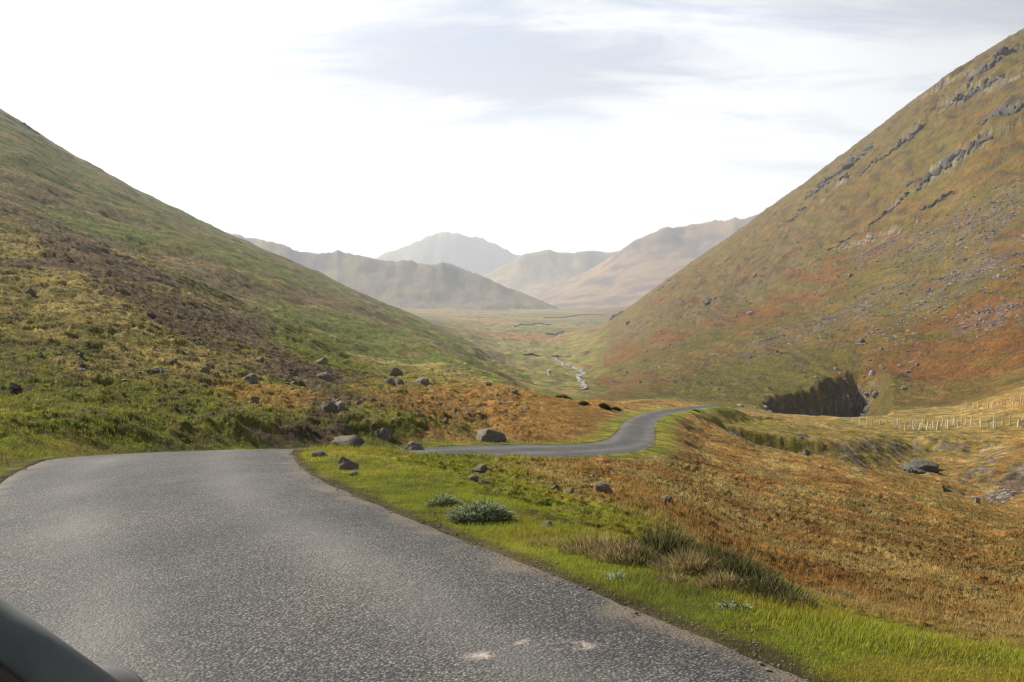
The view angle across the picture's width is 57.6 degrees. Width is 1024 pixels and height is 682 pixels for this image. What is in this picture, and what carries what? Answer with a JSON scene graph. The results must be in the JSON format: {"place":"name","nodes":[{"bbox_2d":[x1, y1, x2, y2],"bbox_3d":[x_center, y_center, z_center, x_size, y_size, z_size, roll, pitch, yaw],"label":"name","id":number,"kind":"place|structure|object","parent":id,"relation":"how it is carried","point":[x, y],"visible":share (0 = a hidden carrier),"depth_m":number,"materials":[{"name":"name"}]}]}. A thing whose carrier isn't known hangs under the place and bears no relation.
{"place":"outdoors","nodes":[
{"label":"outdoors","id":0,"kind":"place"},
{"bbox_2d":[0,108,597,488],"bbox_3d":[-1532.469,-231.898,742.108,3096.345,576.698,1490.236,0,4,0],"label":"hill","id":1,"kind":"structure","parent":0,"point":[98,215],"depth_m":109.14,"materials":[{"name":"green plant"}]},
{"bbox_2d":[20,122,39,134],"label":"crag","id":2,"kind":"structure","parent":1,"relation":"on","point":[25,125],"depth_m":695.89,"materials":[{"name":"grey stone"}]},
{"bbox_2d":[25,288,35,295],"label":"boulder","id":3,"kind":"object","parent":1,"relation":"on","point":[30,291],"visible":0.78,"depth_m":71.89,"materials":[{"name":"stone"}]},
{"bbox_2d":[13,220,543,421],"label":"slope stones","id":4,"kind":"object","parent":1,"relation":"on","point":[154,370],"visible":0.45,"depth_m":57.47,"materials":[{"name":"grey stone"}]},
{"bbox_2d":[226,232,558,309],"bbox_3d":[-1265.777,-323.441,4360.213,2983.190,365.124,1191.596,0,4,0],"label":"hill","id":5,"kind":"structure","parent":0,"point":[411,284],"depth_m":4160.51,"materials":[{"name":"green plant"}]},
{"bbox_2d":[0,406,808,681],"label":"road","id":6,"kind":"structure","parent":0,"point":[259,565],"depth_m":6.01,"materials":[{"name":"grey asphalt"}]},
{"bbox_2d":[0,597,143,681],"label":"parked car","id":7,"kind":"object","parent":6,"relation":"on","point":[32,649],"visible":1,"depth_m":1.03,"materials":[{"name":"paint"}]},
{"bbox_2d":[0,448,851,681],"bbox_3d":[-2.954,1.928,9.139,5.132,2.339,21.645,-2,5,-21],"label":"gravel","id":8,"kind":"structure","parent":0,"point":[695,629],"depth_m":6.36,"materials":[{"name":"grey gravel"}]},
{"bbox_2d":[376,232,520,275],"bbox_3d":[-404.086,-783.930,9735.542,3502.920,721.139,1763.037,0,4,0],"label":"distant peak","id":9,"kind":"structure","parent":0,"point":[479,256],"depth_m":9610.21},
{"bbox_2d":[0,379,1023,681],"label":"ground","id":10,"kind":"structure","parent":0,"point":[684,451],"depth_m":35.54,"materials":[{"name":"brown plant"}]},
{"bbox_2d":[9,382,20,388],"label":"boulder","id":11,"kind":"object","parent":10,"relation":"on","point":[12,385],"visible":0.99,"depth_m":30.19,"materials":[{"name":"stone"}]},
{"bbox_2d":[169,358,177,363],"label":"boulder","id":12,"kind":"object","parent":10,"relation":"on","point":[173,361],"visible":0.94,"depth_m":52.34,"materials":[{"name":"stone"}]},
{"bbox_2d":[201,366,209,372],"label":"boulder","id":13,"kind":"object","parent":10,"relation":"on","point":[205,369],"visible":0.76,"depth_m":52.24,"materials":[{"name":"stone"}]},
{"bbox_2d":[243,373,259,383],"bbox_3d":[-14.866,2.261,53.003,1.030,0.811,0.881,1,7,-7],"label":"boulder","id":14,"kind":"object","parent":10,"relation":"on","point":[251,378],"visible":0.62,"depth_m":52.77,"materials":[{"name":"stone"}]},
{"bbox_2d":[249,396,259,403],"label":"boulder","id":15,"kind":"object","parent":10,"relation":"on","point":[252,399],"visible":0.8,"depth_m":41.02,"materials":[{"name":"stone"}]},
{"bbox_2d":[254,357,264,362],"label":"boulder","id":16,"kind":"object","parent":10,"relation":"on","point":[261,359],"visible":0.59,"depth_m":72.82,"materials":[{"name":"stone"}]},
{"bbox_2d":[312,450,327,456],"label":"boulder","id":17,"kind":"object","parent":10,"relation":"on","point":[321,453],"visible":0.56,"depth_m":14.10,"materials":[{"name":"stone"}]},
{"bbox_2d":[315,357,326,364],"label":"boulder","id":18,"kind":"object","parent":10,"relation":"on","point":[323,360],"visible":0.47,"depth_m":99.86,"materials":[{"name":"stone"}]},
{"bbox_2d":[316,372,333,381],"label":"boulder","id":19,"kind":"object","parent":10,"relation":"on","point":[326,376],"visible":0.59,"depth_m":68.81,"materials":[{"name":"stone"}]},
{"bbox_2d":[320,401,337,413],"bbox_3d":[-7.771,2.876,39.442,0.892,0.731,0.762,-5,0,17],"label":"boulder","id":20,"kind":"object","parent":10,"relation":"on","point":[329,407],"visible":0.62,"depth_m":39.17,"materials":[{"name":"stone"}]},
{"bbox_2d":[335,400,345,412],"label":"boulder","id":21,"kind":"object","parent":10,"relation":"on","point":[340,405],"visible":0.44,"depth_m":39.62,"materials":[{"name":"stone"}]},
{"bbox_2d":[331,435,364,447],"bbox_3d":[-6.217,3.789,34.314,1.372,0.690,1.090,2,5,22],"label":"boulder","id":22,"kind":"object","parent":10,"relation":"on","point":[355,440],"visible":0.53,"depth_m":33.96,"materials":[{"name":"stone"}]},
{"bbox_2d":[338,456,358,469],"bbox_3d":[-2.164,1.672,12.247,0.258,0.328,0.208,1,4,12],"label":"boulder","id":23,"kind":"object","parent":10,"relation":"on","point":[344,463],"visible":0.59,"depth_m":12.21,"materials":[{"name":"stone"}]},
{"bbox_2d":[349,470,358,475],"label":"boulder","id":24,"kind":"object","parent":10,"relation":"on","point":[351,473],"visible":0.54,"depth_m":11.52,"materials":[{"name":"stone"}]},
{"bbox_2d":[375,427,391,440],"bbox_3d":[-5.074,3.943,36.864,0.731,1.081,0.832,-3,-1,-18],"label":"boulder","id":25,"kind":"object","parent":10,"relation":"on","point":[384,433],"visible":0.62,"depth_m":36.62,"materials":[{"name":"stone"}]},
{"bbox_2d":[383,377,395,385],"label":"boulder","id":26,"kind":"object","parent":10,"relation":"on","point":[389,380],"visible":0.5,"depth_m":85.26,"materials":[{"name":"stone"}]},
{"bbox_2d":[390,367,402,375],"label":"boulder","id":27,"kind":"object","parent":10,"relation":"on","point":[395,371],"visible":0.66,"depth_m":115.71,"materials":[{"name":"stone"}]},
{"bbox_2d":[395,378,403,384],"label":"boulder","id":28,"kind":"object","parent":10,"relation":"on","point":[398,381],"visible":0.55,"depth_m":90.23,"materials":[{"name":"stone"}]},
{"bbox_2d":[404,441,423,449],"bbox_3d":[-3.746,4.186,35.628,0.846,0.722,0.814,-2,5,-22],"label":"boulder","id":29,"kind":"object","parent":10,"relation":"on","point":[411,445],"visible":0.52,"depth_m":35.40,"materials":[{"name":"stone"}]},
{"bbox_2d":[415,376,429,385],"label":"boulder","id":30,"kind":"object","parent":10,"relation":"on","point":[424,380],"visible":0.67,"depth_m":104.58,"materials":[{"name":"stone"}]},
{"bbox_2d":[423,493,465,506],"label":"thistle shrub","id":31,"kind":"object","parent":10,"relation":"on","point":[438,499],"visible":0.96,"depth_m":9.01,"materials":[{"name":"green plant"}]},
{"bbox_2d":[468,474,478,481],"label":"boulder","id":32,"kind":"object","parent":10,"relation":"on","point":[474,477],"visible":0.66,"depth_m":12.60,"materials":[{"name":"stone"}]},
{"bbox_2d":[435,496,519,524],"bbox_3d":[-0.285,1.487,8.205,0.738,0.252,0.632,-2,5,-27],"label":"thistle shrub","id":33,"kind":"object","parent":10,"relation":"on","point":[474,512],"visible":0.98,"depth_m":8.11,"materials":[{"name":"green plant"}]},
{"bbox_2d":[471,464,487,472],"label":"boulder","id":34,"kind":"object","parent":10,"relation":"on","point":[482,468],"visible":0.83,"depth_m":15.80,"materials":[{"name":"stone"}]},
{"bbox_2d":[476,428,506,442],"bbox_3d":[-1.113,4.470,41.514,1.378,1.218,1.444,-4,6,-42],"label":"boulder","id":35,"kind":"object","parent":10,"relation":"on","point":[488,434],"visible":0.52,"depth_m":41.13,"materials":[{"name":"stone"}]},
{"bbox_2d":[522,536,568,547],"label":"grass tussock","id":36,"kind":"object","parent":10,"relation":"on","point":[542,542],"depth_m":7.08,"materials":[{"name":"beige plant"}]},
{"bbox_2d":[541,520,552,526],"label":"boulder","id":37,"kind":"object","parent":10,"relation":"on","point":[548,523],"visible":0.66,"depth_m":7.99,"materials":[{"name":"stone"}]},
{"bbox_2d":[551,485,558,489],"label":"boulder","id":38,"kind":"object","parent":10,"relation":"on","point":[555,487],"visible":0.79,"depth_m":14.10,"materials":[{"name":"stone"}]},
{"bbox_2d":[556,394,572,399],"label":"dark bush","id":39,"kind":"object","parent":10,"relation":"on","point":[563,396],"visible":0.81,"depth_m":93.86,"materials":[{"name":"green plant"}]},
{"bbox_2d":[565,488,573,493],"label":"boulder","id":40,"kind":"object","parent":10,"relation":"on","point":[570,490],"visible":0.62,"depth_m":14.06,"materials":[{"name":"stone"}]},
{"bbox_2d":[578,400,588,405],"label":"dark bush","id":41,"kind":"object","parent":10,"relation":"on","point":[583,403],"visible":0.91,"depth_m":81.51,"materials":[{"name":"green plant"}]},
{"bbox_2d":[556,524,625,553],"bbox_3d":[0.621,1.478,6.874,0.675,0.225,0.525,0,4,0],"label":"grass tussock","id":42,"kind":"object","parent":10,"relation":"on","point":[587,544],"depth_m":6.85,"materials":[{"name":"beige plant"}]},
{"bbox_2d":[595,481,611,493],"bbox_3d":[1.541,2.526,15.764,0.323,0.302,0.327,8,1,-1],"label":"boulder","id":43,"kind":"object","parent":10,"relation":"on","point":[600,486],"visible":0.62,"depth_m":15.66,"materials":[{"name":"stone"}]},
{"bbox_2d":[599,402,612,410],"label":"dark bush","id":44,"kind":"object","parent":10,"relation":"on","point":[604,406],"visible":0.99,"depth_m":77.32,"materials":[{"name":"green plant"}]},
{"bbox_2d":[602,569,626,579],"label":"thistle plant","id":45,"kind":"object","parent":10,"relation":"on","point":[613,575],"visible":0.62,"depth_m":6.00,"materials":[{"name":"green plant"}]},
{"bbox_2d":[611,406,621,410],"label":"dark bush","id":46,"kind":"object","parent":10,"relation":"on","point":[616,408],"visible":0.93,"depth_m":79.44,"materials":[{"name":"green plant"}]},
{"bbox_2d":[582,533,659,562],"bbox_3d":[0.772,1.470,6.607,0.633,0.222,0.533,0,4,0],"label":"grass tussock","id":47,"kind":"object","parent":10,"relation":"on","point":[605,552],"depth_m":6.57,"materials":[{"name":"beige plant"}]},
{"bbox_2d":[609,541,669,567],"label":"rush tussock","id":48,"kind":"object","parent":10,"relation":"on","point":[636,559],"visible":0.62,"depth_m":6.40,"materials":[{"name":"brown plant"}]},
{"bbox_2d":[606,517,708,557],"bbox_3d":[1.067,1.452,6.718,0.816,0.360,0.639,0,4,0],"label":"rush tussock","id":49,"kind":"object","parent":10,"relation":"on","point":[657,539],"visible":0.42,"depth_m":6.69,"materials":[{"name":"green plant"}]},
{"bbox_2d":[292,446,1023,681],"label":"verge grass","id":50,"kind":"structure","parent":10,"relation":"on","point":[839,616],"depth_m":5.73,"materials":[{"name":"green plant"}]},
{"bbox_2d":[661,494,673,503],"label":"boulder","id":51,"kind":"object","parent":10,"relation":"on","point":[668,498],"visible":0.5,"depth_m":17.55,"materials":[{"name":"stone"}]},
{"bbox_2d":[650,568,694,583],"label":"grass tussock","id":52,"kind":"object","parent":10,"relation":"on","point":[679,577],"depth_m":5.92,"materials":[{"name":"beige plant"}]},
{"bbox_2d":[646,543,729,575],"bbox_3d":[1.189,1.471,6.243,0.646,0.242,0.514,0,4,0],"label":"grass tussock","id":53,"kind":"object","parent":10,"relation":"on","point":[689,562],"depth_m":6.22,"materials":[{"name":"beige plant"}]},
{"bbox_2d":[679,535,752,567],"bbox_3d":[1.405,1.494,6.476,0.664,0.285,0.575,0,4,0],"label":"rush tussock","id":54,"kind":"object","parent":10,"relation":"on","point":[717,549],"visible":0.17,"depth_m":6.46,"materials":[{"name":"green plant"}]},
{"bbox_2d":[689,565,753,590],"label":"grass tussock","id":55,"kind":"object","parent":10,"relation":"on","point":[714,579],"depth_m":5.78,"materials":[{"name":"beige plant"}]},
{"bbox_2d":[713,598,753,612],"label":"thistle plant","id":56,"kind":"object","parent":10,"relation":"on","point":[722,605],"visible":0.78,"depth_m":5.24,"materials":[{"name":"green plant"}]},
{"bbox_2d":[693,548,796,588],"bbox_3d":[1.530,1.523,6.153,0.727,0.315,0.592,0,4,0],"label":"rush tussock","id":57,"kind":"object","parent":10,"relation":"on","point":[736,565],"visible":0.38,"depth_m":6.12,"materials":[{"name":"green plant"}]},
{"bbox_2d":[719,570,820,601],"bbox_3d":[1.587,1.514,5.724,0.629,0.252,0.464,0,4,0],"label":"rush tussock","id":58,"kind":"object","parent":10,"relation":"on","point":[765,584],"visible":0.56,"depth_m":5.68,"materials":[{"name":"green plant"}]},
{"bbox_2d":[763,552,781,562],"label":"rush tussock","id":59,"kind":"object","parent":10,"relation":"on","point":[771,557],"visible":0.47,"depth_m":15.63,"materials":[{"name":"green plant"}]},
{"bbox_2d":[754,587,829,612],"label":"rush tussock","id":60,"kind":"object","parent":10,"relation":"on","point":[789,598],"visible":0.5,"depth_m":5.45,"materials":[{"name":"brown plant"}]},
{"bbox_2d":[794,433,807,437],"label":"crag","id":61,"kind":"structure","parent":10,"relation":"on","point":[802,435],"depth_m":93.04,"materials":[{"name":"grey stone"}]},
{"bbox_2d":[800,449,810,455],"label":"crag","id":62,"kind":"structure","parent":10,"relation":"on","point":[806,452],"depth_m":71.55,"materials":[{"name":"grey stone"}]},
{"bbox_2d":[815,585,865,601],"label":"grass tussock","id":63,"kind":"object","parent":10,"relation":"on","point":[839,590],"depth_m":12.36,"materials":[{"name":"beige plant"}]},
{"bbox_2d":[899,457,939,473],"bbox_3d":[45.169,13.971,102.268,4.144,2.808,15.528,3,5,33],"label":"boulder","id":64,"kind":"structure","parent":10,"relation":"on","point":[917,465],"depth_m":98.79,"materials":[{"name":"grey stone"}]},
{"bbox_2d":[819,464,1023,502],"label":"stream stones","id":65,"kind":"object","parent":10,"relation":"on","point":[987,497],"visible":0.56,"depth_m":80.03,"materials":[{"name":"grey stone"}]},
{"bbox_2d":[974,496,979,503],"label":"boulder","id":66,"kind":"object","parent":10,"relation":"on","point":[977,499],"visible":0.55,"depth_m":57.37,"materials":[{"name":"stone"}]},
{"bbox_2d":[0,0,1023,258],"label":"sky","id":67,"kind":"structure","parent":0,"point":[367,128],"materials":[{"name":"white"}]},
{"bbox_2d":[484,249,618,297],"bbox_3d":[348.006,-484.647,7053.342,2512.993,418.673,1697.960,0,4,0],"label":"distant ridge","id":68,"kind":"structure","parent":0,"point":[536,274],"depth_m":6994.52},
{"bbox_2d":[549,356,587,388],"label":"stream","id":69,"kind":"structure","parent":0,"point":[579,379],"depth_m":600.83,"materials":[{"name":"liquid"}]},
{"bbox_2d":[536,214,757,307],"bbox_3d":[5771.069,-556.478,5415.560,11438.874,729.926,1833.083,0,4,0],"label":"distant fell","id":70,"kind":"structure","parent":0,"point":[633,272],"depth_m":5306.09,"materials":[{"name":"brown plant"}]},
{"bbox_2d":[395,305,1023,424],"bbox_3d":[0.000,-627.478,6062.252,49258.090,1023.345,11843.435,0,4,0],"label":"valley floor","id":71,"kind":"structure","parent":0,"point":[501,323],"depth_m":1046.29,"materials":[{"name":"plant"}]},
{"bbox_2d":[514,323,550,326],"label":"stone wall","id":72,"kind":"structure","parent":71,"relation":"on","point":[531,324],"depth_m":2341.56,"materials":[{"name":"grey stone"}]},
{"bbox_2d":[523,353,570,357],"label":"stone wall","id":73,"kind":"structure","parent":71,"relation":"on","point":[531,354],"depth_m":993.25,"materials":[{"name":"grey stone"}]},
{"bbox_2d":[544,314,602,317],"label":"stone wall","id":74,"kind":"structure","parent":71,"relation":"on","point":[573,315],"depth_m":3223.02,"materials":[{"name":"grey stone"}]},
{"bbox_2d":[585,28,1023,416],"bbox_3d":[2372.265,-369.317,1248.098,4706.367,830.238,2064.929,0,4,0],"label":"hill","id":75,"kind":"structure","parent":0,"point":[955,371],"depth_m":618.20,"materials":[{"name":"plant"}]},
{"bbox_2d":[609,310,623,319],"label":"crag","id":76,"kind":"structure","parent":75,"relation":"on","point":[612,316],"depth_m":1696.20,"materials":[{"name":"grey stone"}]},
{"bbox_2d":[697,297,716,306],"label":"crag","id":77,"kind":"structure","parent":75,"relation":"on","point":[704,302],"depth_m":793.54,"materials":[{"name":"grey stone"}]},
{"bbox_2d":[786,206,805,221],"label":"crag","id":78,"kind":"structure","parent":75,"relation":"on","point":[795,215],"depth_m":1067.14,"materials":[{"name":"grey stone"}]},
{"bbox_2d":[802,180,830,201],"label":"crag","id":79,"kind":"structure","parent":75,"relation":"on","point":[821,185],"depth_m":1101.18,"materials":[{"name":"grey stone"}]},
{"bbox_2d":[617,154,1023,408],"bbox_3d":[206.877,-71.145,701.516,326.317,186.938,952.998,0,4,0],"label":"scree","id":80,"kind":"structure","parent":75,"relation":"on","point":[942,279],"depth_m":539.69,"materials":[{"name":"grey stone"}]},
{"bbox_2d":[827,233,856,250],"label":"crag","id":81,"kind":"structure","parent":75,"relation":"on","point":[828,249],"depth_m":781.19,"materials":[{"name":"grey stone"}]},
{"bbox_2d":[839,173,848,180],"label":"crag","id":82,"kind":"structure","parent":75,"relation":"on","point":[845,175],"depth_m":1025.96,"materials":[{"name":"grey stone"}]},
{"bbox_2d":[816,144,872,186],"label":"crag","id":83,"kind":"structure","parent":75,"relation":"on","point":[851,161],"depth_m":1081.75,"materials":[{"name":"grey stone"}]},
{"bbox_2d":[857,337,864,342],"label":"boulder","id":84,"kind":"object","parent":75,"relation":"on","point":[861,340],"visible":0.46,"depth_m":441.66,"materials":[{"name":"stone"}]},
{"bbox_2d":[860,406,869,415],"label":"crag","id":85,"kind":"structure","parent":75,"relation":"on","point":[865,409],"depth_m":353.08,"materials":[{"name":"grey stone"}]},
{"bbox_2d":[859,157,883,176],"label":"crag","id":86,"kind":"structure","parent":75,"relation":"on","point":[876,159],"depth_m":942.22,"materials":[{"name":"grey stone"}]},
{"bbox_2d":[871,391,878,398],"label":"boulder","id":87,"kind":"object","parent":75,"relation":"on","point":[874,395],"visible":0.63,"depth_m":351.58,"materials":[{"name":"stone"}]},
{"bbox_2d":[868,192,909,225],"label":"crag","id":88,"kind":"structure","parent":75,"relation":"on","point":[884,212],"depth_m":764.58,"materials":[{"name":"grey stone"}]},
{"bbox_2d":[881,123,925,159],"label":"crag","id":89,"kind":"structure","parent":75,"relation":"on","point":[918,128],"depth_m":887.30,"materials":[{"name":"grey stone"}]},
{"bbox_2d":[915,173,931,190],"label":"crag","id":90,"kind":"structure","parent":75,"relation":"on","point":[925,180],"depth_m":747.14,"materials":[{"name":"grey stone"}]},
{"bbox_2d":[919,191,952,209],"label":"crag","id":91,"kind":"structure","parent":75,"relation":"on","point":[942,197],"depth_m":688.38,"materials":[{"name":"grey stone"}]},
{"bbox_2d":[905,134,992,186],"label":"crag","id":92,"kind":"structure","parent":75,"relation":"on","point":[959,154],"depth_m":727.19,"materials":[{"name":"grey stone"}]},
{"bbox_2d":[945,73,1004,108],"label":"crag","id":93,"kind":"structure","parent":75,"relation":"on","point":[968,96],"depth_m":829.18,"materials":[{"name":"grey stone"}]},
{"bbox_2d":[965,46,1012,81],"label":"crag","id":94,"kind":"structure","parent":75,"relation":"on","point":[999,51],"depth_m":868.72,"materials":[{"name":"grey stone"}]},
{"bbox_2d":[977,100,1023,124],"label":"crag","id":95,"kind":"structure","parent":75,"relation":"on","point":[1004,109],"depth_m":707.73,"materials":[{"name":"grey stone"}]}
]}

